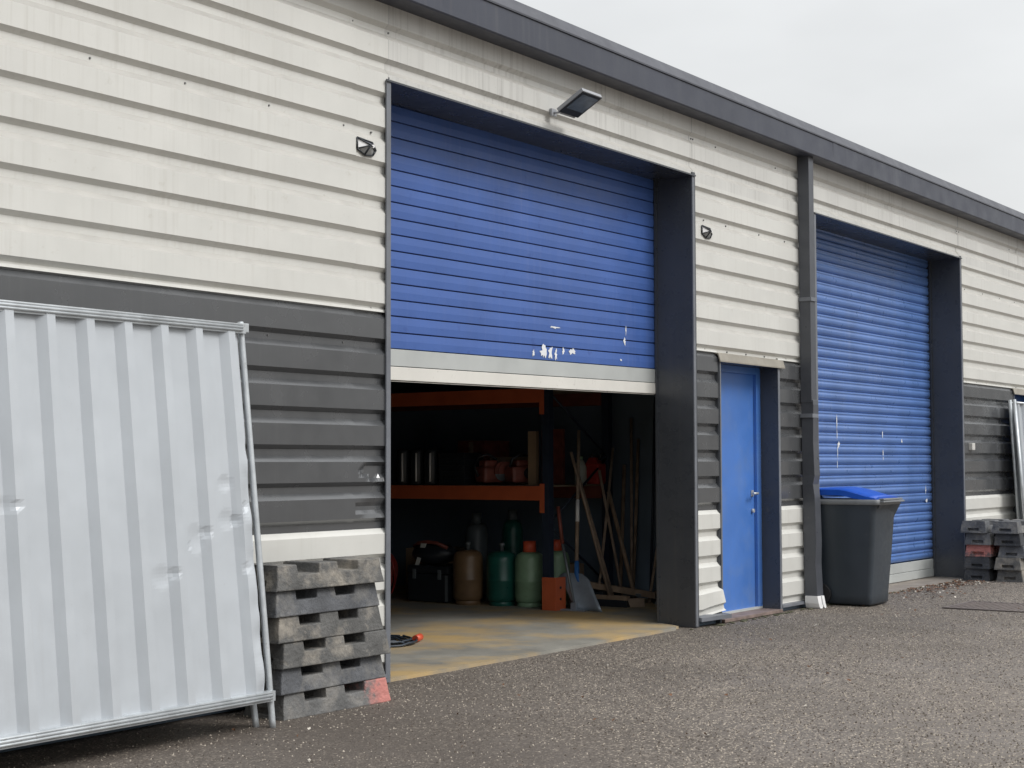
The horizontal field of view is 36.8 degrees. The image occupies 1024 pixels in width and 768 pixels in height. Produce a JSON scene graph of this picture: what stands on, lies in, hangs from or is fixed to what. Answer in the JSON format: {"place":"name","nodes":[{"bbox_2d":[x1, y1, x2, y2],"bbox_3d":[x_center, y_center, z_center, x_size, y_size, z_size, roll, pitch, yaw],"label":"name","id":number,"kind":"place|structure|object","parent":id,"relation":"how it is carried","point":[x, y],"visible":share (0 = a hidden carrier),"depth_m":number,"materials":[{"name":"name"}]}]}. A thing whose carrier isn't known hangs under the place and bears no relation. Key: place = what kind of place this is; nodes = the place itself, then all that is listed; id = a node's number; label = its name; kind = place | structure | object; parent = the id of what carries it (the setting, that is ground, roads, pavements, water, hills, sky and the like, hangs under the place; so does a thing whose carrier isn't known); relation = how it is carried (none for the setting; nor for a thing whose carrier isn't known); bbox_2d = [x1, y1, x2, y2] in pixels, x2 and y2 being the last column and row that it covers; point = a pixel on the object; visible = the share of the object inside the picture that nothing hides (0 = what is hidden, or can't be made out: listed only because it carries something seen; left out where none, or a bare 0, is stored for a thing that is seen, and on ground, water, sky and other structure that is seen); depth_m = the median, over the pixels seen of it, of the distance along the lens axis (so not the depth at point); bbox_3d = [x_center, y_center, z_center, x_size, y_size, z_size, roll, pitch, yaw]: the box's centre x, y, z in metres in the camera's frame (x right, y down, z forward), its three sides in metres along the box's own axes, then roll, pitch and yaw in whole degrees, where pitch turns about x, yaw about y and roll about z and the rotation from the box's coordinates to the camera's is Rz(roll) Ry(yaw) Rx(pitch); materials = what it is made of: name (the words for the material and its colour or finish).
{"place":"outdoors","nodes":[
{"label":"outdoors","id":0,"kind":"place"},
{"bbox_2d":[0,0,1023,752],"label":"warehouse","id":1,"kind":"structure","parent":0,"point":[802,326],"depth_m":11.20,"materials":[{"name":"white metal"}]},
{"bbox_2d":[356,136,376,156],"bbox_3d":[-0.852,-1.412,9.181,0.051,0.105,0.180,-2,-4,35],"label":"wall light","id":2,"kind":"object","parent":1,"relation":"attached to","point":[364,147],"visible":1,"depth_m":9.16,"materials":[{"name":"metal"}]},
{"bbox_2d":[550,88,601,117],"bbox_3d":[0.440,-1.961,10.806,0.303,0.148,0.250,-2,-4,35],"label":"floodlight","id":3,"kind":"object","parent":1,"relation":"attached to","point":[579,102],"visible":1,"depth_m":10.76,"materials":[{"name":"black plastic"}]},
{"bbox_2d":[701,225,712,238],"bbox_3d":[1.617,-1.245,12.636,0.051,0.105,0.180,-2,-4,35],"label":"wall light","id":4,"kind":"object","parent":1,"relation":"attached to","point":[706,232],"visible":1,"depth_m":12.61,"materials":[{"name":"metal"}]},
{"bbox_2d":[721,364,762,611],"bbox_3d":[1.897,0.882,13.254,0.121,2.165,1.118,-2,-4,35],"label":"door","id":5,"kind":"structure","parent":1,"relation":"in","point":[740,386],"depth_m":13.43,"materials":[{"name":"blue paint"}]},
{"bbox_2d":[969,443,974,449],"bbox_3d":[5.275,0.718,17.661,0.044,0.080,0.100,-2,-4,35],"label":"junction box","id":6,"kind":"object","parent":1,"relation":"attached to","point":[971,446],"visible":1,"depth_m":17.62,"materials":[{"name":"white plastic"}]},
{"bbox_2d":[1014,396,1023,401],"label":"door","id":7,"kind":"structure","parent":1,"relation":"in","point":[1019,399],"depth_m":19.73,"materials":[{"name":"blue paint"}]},
{"bbox_2d":[0,559,1023,767],"bbox_3d":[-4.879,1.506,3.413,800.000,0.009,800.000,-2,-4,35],"label":"ground","id":8,"kind":"structure","parent":0,"point":[354,748],"depth_m":8.09,"materials":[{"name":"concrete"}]},
{"bbox_2d":[0,299,275,749],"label":"hoarding panel","id":9,"kind":"object","parent":8,"relation":"on","point":[128,592],"visible":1,"depth_m":7.09,"materials":[{"name":"metal"}]},
{"bbox_2d":[250,704,259,726],"bbox_3d":[-2.392,0.658,6.526,0.422,2.006,3.344,-2,-4,35],"label":"hoarding panel","id":10,"kind":"object","parent":8,"relation":"on","point":[254,715],"visible":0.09,"depth_m":7.70,"materials":[{"name":"metal"}]},
{"bbox_2d":[244,677,390,720],"bbox_3d":[-1.038,1.681,8.299,0.298,0.132,0.839,-2,-4,37],"label":"fence block","id":11,"kind":"object","parent":8,"relation":"on","point":[328,699],"depth_m":8.17,"materials":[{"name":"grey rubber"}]},
{"bbox_2d":[264,655,384,695],"bbox_3d":[-1.062,1.548,8.294,0.298,0.132,0.837,-2,-4,35],"label":"fence block","id":12,"kind":"object","parent":11,"relation":"on","point":[303,678],"depth_m":8.18,"materials":[{"name":"grey concrete"}]},
{"bbox_2d":[261,629,390,669],"bbox_3d":[-1.040,1.416,8.295,0.298,0.132,0.840,-2,-4,36],"label":"fence block","id":13,"kind":"object","parent":12,"relation":"on","point":[289,655],"depth_m":8.18,"materials":[{"name":"concrete"}]},
{"bbox_2d":[260,606,382,643],"bbox_3d":[-1.072,1.282,8.284,0.298,0.132,0.838,-2,-4,35],"label":"fence block","id":14,"kind":"object","parent":13,"relation":"on","point":[281,630],"depth_m":8.17,"materials":[{"name":"concrete"}]},
{"bbox_2d":[257,583,378,617],"bbox_3d":[-1.090,1.150,8.280,0.298,0.132,0.837,-2,-4,34],"label":"fence block","id":15,"kind":"object","parent":14,"relation":"on","point":[303,602],"depth_m":8.16,"materials":[{"name":"grey plastic"}]},
{"bbox_2d":[254,556,383,591],"bbox_3d":[-1.073,1.017,8.280,0.298,0.132,0.840,-2,-4,36],"label":"fence block","id":16,"kind":"object","parent":15,"relation":"on","point":[290,575],"depth_m":8.18,"materials":[{"name":"concrete"}]},
{"bbox_2d":[232,591,1018,764],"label":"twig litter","id":17,"kind":"object","parent":8,"relation":"on","point":[671,693],"visible":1,"depth_m":8.63,"materials":[{"name":"brown plant"}]},
{"bbox_2d":[307,579,1011,761],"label":"paper litter","id":18,"kind":"object","parent":8,"relation":"on","point":[309,759],"visible":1,"depth_m":13.21,"materials":[{"name":"white paper"}]},
{"bbox_2d":[690,582,949,629],"bbox_3d":[3.273,2.066,14.750,0.146,0.020,6.414,-2,-4,35],"label":"moss","id":19,"kind":"object","parent":8,"relation":"on","point":[742,620],"visible":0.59,"depth_m":13.17,"materials":[{"name":"green plant"}]},
{"bbox_2d":[820,486,904,605],"bbox_3d":[3.161,1.504,14.378,0.861,1.092,0.570,-2,-4,35],"label":"wheelie bin","id":20,"kind":"object","parent":8,"relation":"on","point":[857,530],"visible":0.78,"depth_m":14.15,"materials":[{"name":"grey plastic"}]},
{"bbox_2d":[889,579,1004,597],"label":"leaf litter","id":21,"kind":"object","parent":8,"relation":"on","point":[933,585],"visible":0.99,"depth_m":16.01,"materials":[{"name":"brown plant"}]},
{"bbox_2d":[963,568,997,580],"bbox_3d":[5.399,2.137,17.462,0.298,0.132,0.837,-2,-4,35],"label":"fence block","id":22,"kind":"object","parent":8,"relation":"on","point":[981,574],"depth_m":17.14,"materials":[{"name":"plastic"}]},
{"bbox_2d":[964,556,997,568],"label":"fence block","id":23,"kind":"object","parent":22,"relation":"on","point":[971,562],"depth_m":17.14,"materials":[{"name":"plastic"}]},
{"bbox_2d":[965,545,1000,556],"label":"fence block","id":24,"kind":"object","parent":23,"relation":"on","point":[982,550],"depth_m":17.16,"materials":[{"name":"red plastic"}]},
{"bbox_2d":[964,533,995,544],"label":"fence block","id":25,"kind":"object","parent":24,"relation":"on","point":[979,538],"depth_m":17.14,"materials":[{"name":"grey plastic"}]},
{"bbox_2d":[960,519,1008,532],"bbox_3d":[5.380,1.608,17.478,0.298,0.132,0.841,-2,-4,37],"label":"fence block","id":26,"kind":"object","parent":25,"relation":"on","point":[978,526],"depth_m":17.17,"materials":[{"name":"grey plastic"}]},
{"bbox_2d":[942,601,1023,611],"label":"drain grate","id":27,"kind":"object","parent":8,"relation":"on","point":[990,606],"visible":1,"depth_m":13.94,"materials":[{"name":"metal"}]},
{"bbox_2d":[996,570,1023,582],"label":"fence block","id":28,"kind":"object","parent":8,"relation":"on","point":[1010,576],"depth_m":16.90,"materials":[{"name":"plastic"}]},
{"bbox_2d":[994,557,1023,570],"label":"fence block","id":29,"kind":"object","parent":28,"relation":"on","point":[1017,564],"depth_m":16.90,"materials":[{"name":"rubber"}]},
{"bbox_2d":[998,546,1023,557],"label":"fence block","id":30,"kind":"object","parent":29,"relation":"on","point":[1011,551],"depth_m":16.93,"materials":[{"name":"grey plastic"}]},
{"bbox_2d":[994,533,1023,545],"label":"fence block","id":31,"kind":"object","parent":30,"relation":"on","point":[1009,539],"depth_m":16.95,"materials":[{"name":"plastic"}]},
{"bbox_2d":[991,519,1023,533],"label":"fence block","id":32,"kind":"object","parent":31,"relation":"on","point":[1014,526],"depth_m":16.97,"materials":[{"name":"grey rubber"}]},
{"bbox_2d":[1008,400,1022,518],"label":"hoarding panel","id":33,"kind":"object","parent":8,"relation":"on","point":[1019,514],"visible":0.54,"depth_m":18.64,"materials":[{"name":"metal"}]},
{"bbox_2d":[1012,399,1023,518],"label":"hoarding panel","id":34,"kind":"object","parent":8,"relation":"on","point":[1018,409],"visible":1,"depth_m":18.52,"materials":[{"name":"metal"}]},
{"bbox_2d":[390,584,678,681],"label":"floor","id":35,"kind":"structure","parent":0,"point":[460,637],"depth_m":11.95,"materials":[{"name":"concrete"}]},
{"bbox_2d":[391,554,397,593],"bbox_3d":[-1.259,1.835,14.883,0.352,0.494,0.172,-2,-4,35],"label":"hose coil","id":36,"kind":"object","parent":35,"relation":"on","point":[394,571],"visible":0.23,"depth_m":14.80,"materials":[{"name":"red plastic"}]},
{"bbox_2d":[391,633,422,646],"bbox_3d":[-0.952,1.841,11.091,0.556,0.058,0.569,-2,-4,35],"label":"cable coil","id":37,"kind":"object","parent":35,"relation":"on","point":[400,642],"visible":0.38,"depth_m":11.14,"materials":[{"name":"black rubber"}]},
{"bbox_2d":[407,563,454,602],"bbox_3d":[-0.678,1.874,14.559,0.490,0.335,0.419,-2,-4,35],"label":"tool case","id":38,"kind":"object","parent":35,"relation":"on","point":[430,582],"visible":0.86,"depth_m":14.38,"materials":[{"name":"black plastic"}]},
{"bbox_2d":[412,540,456,564],"bbox_3d":[-0.739,1.591,14.595,0.488,0.232,0.327,-2,-4,35],"label":"tool bag","id":39,"kind":"object","parent":38,"relation":"on","point":[430,552],"visible":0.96,"depth_m":14.47,"materials":[{"name":"black fabric"}]},
{"bbox_2d":[406,547,464,593],"bbox_3d":[-0.766,1.864,15.401,0.440,0.462,0.422,-2,-3,27],"label":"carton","id":40,"kind":"object","parent":35,"relation":"on","point":[410,560],"visible":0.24,"depth_m":15.31,"materials":[{"name":"cardboard"}]},
{"bbox_2d":[453,542,482,604],"bbox_3d":[-0.407,1.747,14.248,0.286,0.575,0.286,-2,-4,35],"label":"gas cylinder","id":41,"kind":"object","parent":35,"relation":"on","point":[467,576],"visible":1,"depth_m":14.13,"materials":[{"name":"brown paint"}]},
{"bbox_2d":[465,513,487,597],"bbox_3d":[-0.344,1.665,14.988,0.224,0.815,0.224,-2,-4,35],"label":"gas cylinder","id":42,"kind":"object","parent":35,"relation":"on","point":[476,535],"visible":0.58,"depth_m":14.91,"materials":[{"name":"grey paint"}]},
{"bbox_2d":[486,543,515,605],"bbox_3d":[-0.093,1.742,14.128,0.286,0.570,0.286,-2,-4,35],"label":"gas cylinder","id":43,"kind":"object","parent":35,"relation":"on","point":[500,579],"visible":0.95,"depth_m":14.01,"materials":[{"name":"green paint"}]},
{"bbox_2d":[391,375,612,610],"bbox_3d":[-0.495,0.322,14.962,2.992,3.504,1.165,-2,-4,35],"label":"pallet rack","id":44,"kind":"object","parent":35,"relation":"on","point":[546,492],"visible":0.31,"depth_m":14.26,"materials":[{"name":"orange metal"}]},
{"bbox_2d":[397,448,410,484],"bbox_3d":[-1.040,0.793,14.801,0.132,0.345,0.135,-2,-4,35],"label":"metal flask","id":45,"kind":"object","parent":44,"relation":"on","point":[403,466],"visible":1,"depth_m":14.75,"materials":[{"name":"black metal"}]},
{"bbox_2d":[411,448,424,484],"bbox_3d":[-0.902,0.787,14.703,0.132,0.345,0.135,-2,-4,35],"label":"metal flask","id":46,"kind":"object","parent":44,"relation":"on","point":[417,466],"visible":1,"depth_m":14.65,"materials":[{"name":"black metal"}]},
{"bbox_2d":[425,448,438,484],"bbox_3d":[-0.764,0.781,14.604,0.132,0.345,0.135,-2,-4,35],"label":"metal flask","id":47,"kind":"object","parent":44,"relation":"on","point":[431,466],"visible":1,"depth_m":14.55,"materials":[{"name":"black metal"}]},
{"bbox_2d":[458,440,508,483],"bbox_3d":[-0.278,0.765,15.046,0.360,0.422,0.362,-3,-4,41],"label":"carton","id":48,"kind":"object","parent":44,"relation":"on","point":[497,448],"visible":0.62,"depth_m":14.92,"materials":[{"name":"brown cardboard"}]},
{"bbox_2d":[473,453,503,482],"bbox_3d":[-0.214,0.778,14.313,0.327,0.277,0.248,2,-3,-29],"label":"cut off saw","id":49,"kind":"object","parent":44,"relation":"on","point":[485,471],"visible":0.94,"depth_m":14.23,"materials":[{"name":"red plastic"}]},
{"bbox_2d":[490,457,527,483],"bbox_3d":[-0.013,0.831,14.792,0.280,0.262,0.342,-2,-3,26],"label":"carton","id":50,"kind":"object","parent":44,"relation":"on","point":[504,459],"visible":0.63,"depth_m":14.64,"materials":[{"name":"cardboard"}]},
{"bbox_2d":[498,453,527,482],"bbox_3d":[0.071,0.771,14.180,0.327,0.277,0.248,1,-3,-24],"label":"cut off saw","id":51,"kind":"object","parent":44,"relation":"on","point":[513,471],"visible":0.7,"depth_m":14.11,"materials":[{"name":"red plastic"}]},
{"bbox_2d":[528,431,538,484],"bbox_3d":[0.195,0.673,13.981,0.090,0.490,0.050,-2,-4,35],"label":"board offcut","id":52,"kind":"object","parent":44,"relation":"on","point":[533,457],"visible":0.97,"depth_m":13.96,"materials":[{"name":"wood"}]},
{"bbox_2d":[553,429,564,483],"bbox_3d":[0.389,0.687,14.537,0.240,0.520,0.040,-2,-4,35],"label":"board offcut","id":53,"kind":"object","parent":44,"relation":"on","point":[558,456],"visible":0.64,"depth_m":14.48,"materials":[{"name":"brown wood"}]},
{"bbox_2d":[574,456,586,483],"bbox_3d":[0.647,0.813,14.530,0.124,0.265,0.124,-2,-4,35],"label":"plastic jug","id":54,"kind":"object","parent":44,"relation":"on","point":[583,471],"visible":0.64,"depth_m":14.49,"materials":[{"name":"green paint"}]},
{"bbox_2d":[585,453,605,483],"bbox_3d":[0.783,0.798,14.533,0.170,0.295,0.140,-2,-4,35],"label":"fuel can","id":55,"kind":"object","parent":44,"relation":"on","point":[592,464],"visible":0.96,"depth_m":14.48,"materials":[{"name":"red plastic"}]},
{"bbox_2d":[502,509,522,554],"bbox_3d":[0.007,1.633,14.775,0.204,0.855,0.204,-2,-4,35],"label":"gas cylinder","id":56,"kind":"object","parent":35,"relation":"on","point":[512,535],"visible":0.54,"depth_m":14.71,"materials":[{"name":"green paint"}]},
{"bbox_2d":[515,541,542,606],"bbox_3d":[0.161,1.725,14.003,0.275,0.590,0.275,-2,-4,35],"label":"gas cylinder","id":57,"kind":"object","parent":35,"relation":"on","point":[528,575],"visible":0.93,"depth_m":13.89,"materials":[{"name":"green paint"}]},
{"bbox_2d":[554,539,569,604],"bbox_3d":[0.406,1.729,14.141,0.255,0.595,0.255,-2,-4,35],"label":"gas cylinder","id":58,"kind":"object","parent":35,"relation":"on","point":[559,566],"visible":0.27,"depth_m":14.04,"materials":[{"name":"green paint"}]},
{"bbox_2d":[556,506,588,611],"bbox_3d":[0.517,1.542,13.632,0.357,0.911,0.126,-2,-4,35],"label":"floor scraper","id":59,"kind":"object","parent":35,"relation":"on","point":[574,606],"visible":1,"depth_m":13.66,"materials":[{"name":"metal"}]},
{"bbox_2d":[559,430,601,611],"bbox_3d":[0.573,1.202,13.731,0.273,1.601,0.662,1,-3,-14],"label":"shovel","id":60,"kind":"object","parent":35,"relation":"on","point":[585,598],"visible":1,"depth_m":13.71,"materials":[{"name":"metal"}]},
{"bbox_2d":[580,477,613,594],"bbox_3d":[0.776,1.431,14.083,0.359,1.187,0.033,0,-3,0],"label":"wooden pole","id":61,"kind":"object","parent":35,"relation":"on","point":[606,571],"visible":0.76,"depth_m":14.07,"materials":[{"name":"brown wood"}]},
{"bbox_2d":[569,452,629,607],"bbox_3d":[0.816,1.315,14.008,0.554,1.403,0.224,-1,-3,12],"label":"broom","id":62,"kind":"object","parent":35,"relation":"on","point":[609,600],"visible":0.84,"depth_m":13.96,"materials":[{"name":"brown wood"}]},
{"bbox_2d":[597,448,613,590],"bbox_3d":[0.903,1.309,14.292,0.360,1.443,0.496,-2,-4,35],"label":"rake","id":63,"kind":"object","parent":35,"relation":"on","point":[608,498],"visible":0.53,"depth_m":14.38,"materials":[{"name":"brown wood"}]},
{"bbox_2d":[593,589,620,594],"bbox_3d":[0.822,1.965,14.244,0.280,0.129,0.370,-2,-4,35],"label":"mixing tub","id":64,"kind":"object","parent":35,"relation":"on","point":[602,592],"visible":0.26,"depth_m":14.06,"materials":[{"name":"black plastic"}]},
{"bbox_2d":[598,470,640,597],"bbox_3d":[0.993,1.414,14.277,0.403,1.231,0.105,-2,-4,35],"label":"rake","id":65,"kind":"object","parent":35,"relation":"on","point":[610,530],"visible":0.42,"depth_m":14.32,"materials":[{"name":"brown wood"}]},
{"bbox_2d":[618,465,625,585],"bbox_3d":[1.060,1.419,14.815,0.037,1.286,0.279,-1,-3,16],"label":"wooden baton","id":66,"kind":"object","parent":35,"relation":"on","point":[622,513],"visible":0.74,"depth_m":14.85,"materials":[{"name":"brown wood"}]},
{"bbox_2d":[609,491,635,597],"bbox_3d":[1.034,1.524,14.430,0.306,1.039,0.044,-1,-3,22],"label":"wooden post","id":67,"kind":"object","parent":35,"relation":"on","point":[620,538],"visible":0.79,"depth_m":14.42,"materials":[{"name":"brown wood"}]},
{"bbox_2d":[590,581,654,598],"bbox_3d":[0.938,1.889,14.210,0.755,0.200,0.195,1,-3,-22],"label":"plank","id":68,"kind":"object","parent":35,"relation":"on","point":[625,590],"visible":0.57,"depth_m":14.16,"materials":[{"name":"brown wood"}]},
{"bbox_2d":[630,418,632,597],"bbox_3d":[1.139,1.187,14.690,0.030,1.734,0.372,0,-3,6],"label":"pole","id":69,"kind":"object","parent":35,"relation":"on","point":[631,494],"visible":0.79,"depth_m":14.71,"materials":[{"name":"brown wood"}]},
{"bbox_2d":[624,598,644,606],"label":"timber block","id":70,"kind":"object","parent":35,"relation":"on","point":[636,602],"depth_m":13.89,"materials":[{"name":"brown wood"}]},
{"bbox_2d":[633,439,639,586],"bbox_3d":[1.185,1.290,14.757,0.033,1.533,0.226,-1,-3,24],"label":"pole","id":71,"kind":"object","parent":35,"relation":"on","point":[636,503],"visible":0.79,"depth_m":14.76,"materials":[{"name":"brown wood"}]},
{"bbox_2d":[648,550,655,602],"bbox_3d":[1.362,1.577,14.498,0.030,0.940,0.411,-2,-3,28],"label":"wooden pole","id":72,"kind":"object","parent":35,"relation":"on","point":[652,579],"visible":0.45,"depth_m":14.39,"materials":[{"name":"brown wood"}]},
{"bbox_2d":[652,591,656,603],"bbox_3d":[1.367,1.981,14.302,0.120,0.100,0.340,0,-3,0],"label":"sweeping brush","id":73,"kind":"object","parent":35,"relation":"on","point":[654,601],"visible":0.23,"depth_m":14.23,"materials":[{"name":"brown wood"}]},
{"bbox_2d":[569,562,583,599],"bbox_3d":[0.436,1.885,14.726,0.362,0.342,0.360,3,-4,-42],"label":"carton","id":74,"kind":"object","parent":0,"point":[581,568],"visible":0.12,"depth_m":14.69,"materials":[{"name":"brown cardboard"}]},
{"bbox_2d":[515,0,1023,213],"label":"sky","id":75,"kind":"structure","parent":0,"point":[935,88],"materials":[{"name":"white"}]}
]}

